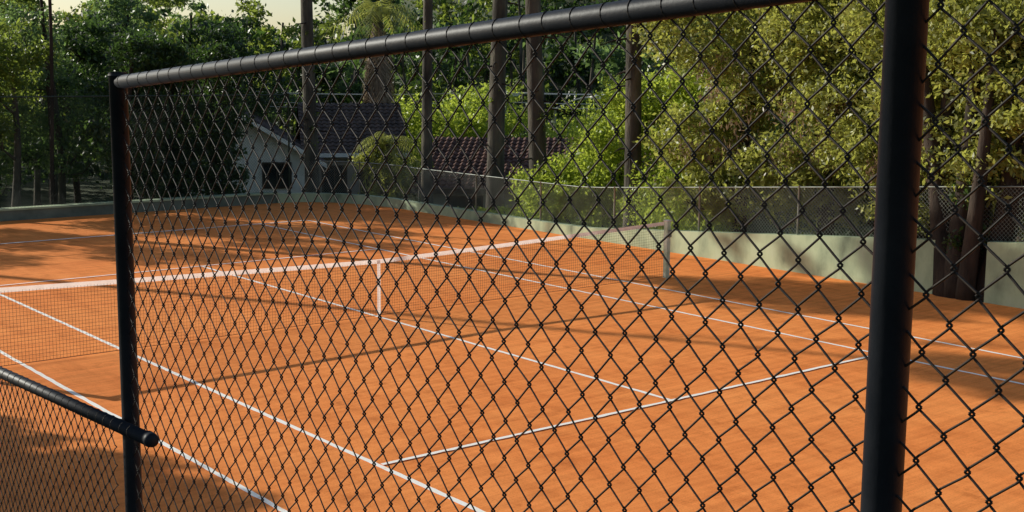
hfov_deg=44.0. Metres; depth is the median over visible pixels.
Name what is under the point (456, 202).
window glass
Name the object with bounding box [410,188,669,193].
fascia
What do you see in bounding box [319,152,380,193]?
wing walls
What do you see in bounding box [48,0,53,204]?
slender tree
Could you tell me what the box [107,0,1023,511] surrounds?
chain link fence
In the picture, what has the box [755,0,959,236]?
broadleaf tree
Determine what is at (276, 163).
window frame
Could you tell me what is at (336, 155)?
fascia
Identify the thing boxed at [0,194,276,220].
back wall
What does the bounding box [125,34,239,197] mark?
broadleaf tree
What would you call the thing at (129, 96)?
wire fence
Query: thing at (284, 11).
sky
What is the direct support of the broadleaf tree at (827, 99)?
on the terrain
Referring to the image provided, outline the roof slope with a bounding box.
[244,110,324,160]
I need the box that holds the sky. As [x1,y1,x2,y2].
[24,0,357,54]
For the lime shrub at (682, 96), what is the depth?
31.51 m
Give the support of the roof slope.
on the gable walls at (295, 159)
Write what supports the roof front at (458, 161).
attached to the roof back
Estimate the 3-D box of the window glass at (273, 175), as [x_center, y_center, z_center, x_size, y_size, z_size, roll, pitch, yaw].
[-8.214,-2.819,44.318,0.900,0.800,0.030,-1,9,-12]
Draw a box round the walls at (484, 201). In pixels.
[433,187,649,224]
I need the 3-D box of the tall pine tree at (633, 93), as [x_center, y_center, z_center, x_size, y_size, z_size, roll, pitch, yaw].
[3.124,-7.651,30.182,7.658,16.146,6.460,2,9,14]
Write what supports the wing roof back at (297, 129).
on the roof slope
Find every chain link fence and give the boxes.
[0,366,158,511]
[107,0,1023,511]
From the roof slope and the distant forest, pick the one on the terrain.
the distant forest
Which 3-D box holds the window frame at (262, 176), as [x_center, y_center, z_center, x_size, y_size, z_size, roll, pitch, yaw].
[-8.677,-2.803,44.187,0.071,0.800,0.061,-6,11,-38]
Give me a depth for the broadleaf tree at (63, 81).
37.10 m
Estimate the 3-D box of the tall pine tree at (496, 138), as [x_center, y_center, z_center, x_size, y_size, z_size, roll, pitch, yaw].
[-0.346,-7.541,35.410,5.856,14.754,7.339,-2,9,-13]
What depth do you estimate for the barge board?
43.65 m
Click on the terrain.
(95, 189)
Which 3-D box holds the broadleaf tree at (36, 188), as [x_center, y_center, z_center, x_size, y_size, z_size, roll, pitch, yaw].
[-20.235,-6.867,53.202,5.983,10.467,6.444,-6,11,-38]
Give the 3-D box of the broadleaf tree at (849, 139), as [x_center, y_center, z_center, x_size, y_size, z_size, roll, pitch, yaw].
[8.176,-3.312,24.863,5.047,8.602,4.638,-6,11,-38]
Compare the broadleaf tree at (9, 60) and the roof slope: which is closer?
the broadleaf tree at (9, 60)
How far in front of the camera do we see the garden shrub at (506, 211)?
34.64 m
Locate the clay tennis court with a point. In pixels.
(56, 250)
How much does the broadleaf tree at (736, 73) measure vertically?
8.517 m
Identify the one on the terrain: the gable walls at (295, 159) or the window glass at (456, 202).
the gable walls at (295, 159)
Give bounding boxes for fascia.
[318,153,409,156]
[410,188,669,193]
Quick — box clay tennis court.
[0,202,1023,511]
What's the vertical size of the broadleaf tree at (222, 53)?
6.128 m
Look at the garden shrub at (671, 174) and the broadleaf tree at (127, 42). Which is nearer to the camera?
the garden shrub at (671, 174)
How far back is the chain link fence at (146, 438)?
4.57 m
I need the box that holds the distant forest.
[0,0,996,203]
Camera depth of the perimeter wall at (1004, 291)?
21.28 m
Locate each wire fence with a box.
[0,94,290,208]
[304,161,1023,241]
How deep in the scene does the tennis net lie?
19.39 m
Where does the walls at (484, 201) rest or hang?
on the terrain
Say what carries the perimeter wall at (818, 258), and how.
on the terrain
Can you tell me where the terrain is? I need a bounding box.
[0,0,872,236]
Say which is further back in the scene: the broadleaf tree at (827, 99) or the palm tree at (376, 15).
the palm tree at (376, 15)
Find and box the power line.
[64,85,656,136]
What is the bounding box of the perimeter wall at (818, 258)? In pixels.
[276,192,935,293]
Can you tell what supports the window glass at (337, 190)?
attached to the wing walls at (348, 169)
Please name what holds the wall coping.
on the back wall at (29, 214)
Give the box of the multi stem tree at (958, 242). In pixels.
[920,0,1023,301]
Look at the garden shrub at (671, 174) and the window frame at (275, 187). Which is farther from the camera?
the window frame at (275, 187)
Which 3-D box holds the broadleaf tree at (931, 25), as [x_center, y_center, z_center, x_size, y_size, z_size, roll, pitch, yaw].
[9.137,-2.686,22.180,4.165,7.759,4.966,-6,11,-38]
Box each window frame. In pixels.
[262,162,291,163]
[262,164,263,186]
[262,187,288,188]
[449,196,482,197]
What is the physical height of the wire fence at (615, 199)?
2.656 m
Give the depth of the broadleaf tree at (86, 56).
42.84 m
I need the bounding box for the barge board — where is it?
[241,116,326,167]
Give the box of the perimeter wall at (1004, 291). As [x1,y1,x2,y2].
[984,241,1023,308]
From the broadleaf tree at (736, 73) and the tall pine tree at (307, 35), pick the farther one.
the tall pine tree at (307, 35)
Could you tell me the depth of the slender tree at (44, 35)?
36.44 m
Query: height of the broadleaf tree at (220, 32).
8.113 m
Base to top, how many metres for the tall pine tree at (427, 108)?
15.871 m
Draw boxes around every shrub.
[343,131,437,198]
[352,142,420,201]
[393,78,527,182]
[457,204,561,222]
[505,66,699,227]
[521,93,693,137]
[609,158,752,231]
[617,41,770,231]
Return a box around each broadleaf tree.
[0,0,36,174]
[0,1,111,203]
[0,17,70,206]
[0,56,64,195]
[0,72,45,137]
[1,0,75,205]
[6,10,147,202]
[53,0,203,197]
[60,25,203,199]
[63,0,188,198]
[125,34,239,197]
[177,21,292,130]
[179,38,257,195]
[629,0,871,231]
[718,0,884,234]
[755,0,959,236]
[800,0,995,238]
[920,0,1023,241]
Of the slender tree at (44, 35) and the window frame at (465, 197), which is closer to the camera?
the slender tree at (44, 35)
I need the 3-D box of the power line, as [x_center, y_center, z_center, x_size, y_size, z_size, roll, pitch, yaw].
[-1.611,-5.533,55.470,56.193,6.516,4.169,1,8,5]
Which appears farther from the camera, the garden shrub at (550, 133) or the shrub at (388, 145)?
the garden shrub at (550, 133)
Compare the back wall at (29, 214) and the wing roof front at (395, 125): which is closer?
the back wall at (29, 214)
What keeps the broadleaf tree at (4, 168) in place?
on the terrain
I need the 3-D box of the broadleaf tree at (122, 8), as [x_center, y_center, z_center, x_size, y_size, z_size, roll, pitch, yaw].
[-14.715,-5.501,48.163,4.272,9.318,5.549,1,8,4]
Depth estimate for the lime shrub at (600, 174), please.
32.84 m
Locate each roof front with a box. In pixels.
[297,102,408,152]
[412,136,660,188]
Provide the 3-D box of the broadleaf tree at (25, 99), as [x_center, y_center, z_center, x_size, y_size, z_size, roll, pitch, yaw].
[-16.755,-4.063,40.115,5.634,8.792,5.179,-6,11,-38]
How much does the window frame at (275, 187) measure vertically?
0.060 m
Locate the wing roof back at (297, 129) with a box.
[296,102,399,138]
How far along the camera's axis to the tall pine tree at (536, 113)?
33.41 m
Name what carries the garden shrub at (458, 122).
on the terrain
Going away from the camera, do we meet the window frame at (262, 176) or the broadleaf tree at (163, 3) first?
the window frame at (262, 176)
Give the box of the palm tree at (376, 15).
[318,0,421,103]
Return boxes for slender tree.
[40,0,55,204]
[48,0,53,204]
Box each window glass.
[264,164,288,186]
[323,167,345,192]
[451,198,480,209]
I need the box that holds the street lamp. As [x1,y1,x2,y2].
[554,95,600,127]
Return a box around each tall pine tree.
[295,0,332,192]
[409,0,445,203]
[474,0,524,212]
[514,0,569,208]
[600,24,647,226]
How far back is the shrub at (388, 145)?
41.57 m
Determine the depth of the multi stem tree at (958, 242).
21.60 m
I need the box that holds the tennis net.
[0,220,671,365]
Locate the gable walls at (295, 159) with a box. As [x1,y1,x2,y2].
[184,123,304,196]
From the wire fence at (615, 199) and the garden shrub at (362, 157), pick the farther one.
the garden shrub at (362, 157)
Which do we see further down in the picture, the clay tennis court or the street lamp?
the clay tennis court
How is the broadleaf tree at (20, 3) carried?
on the terrain

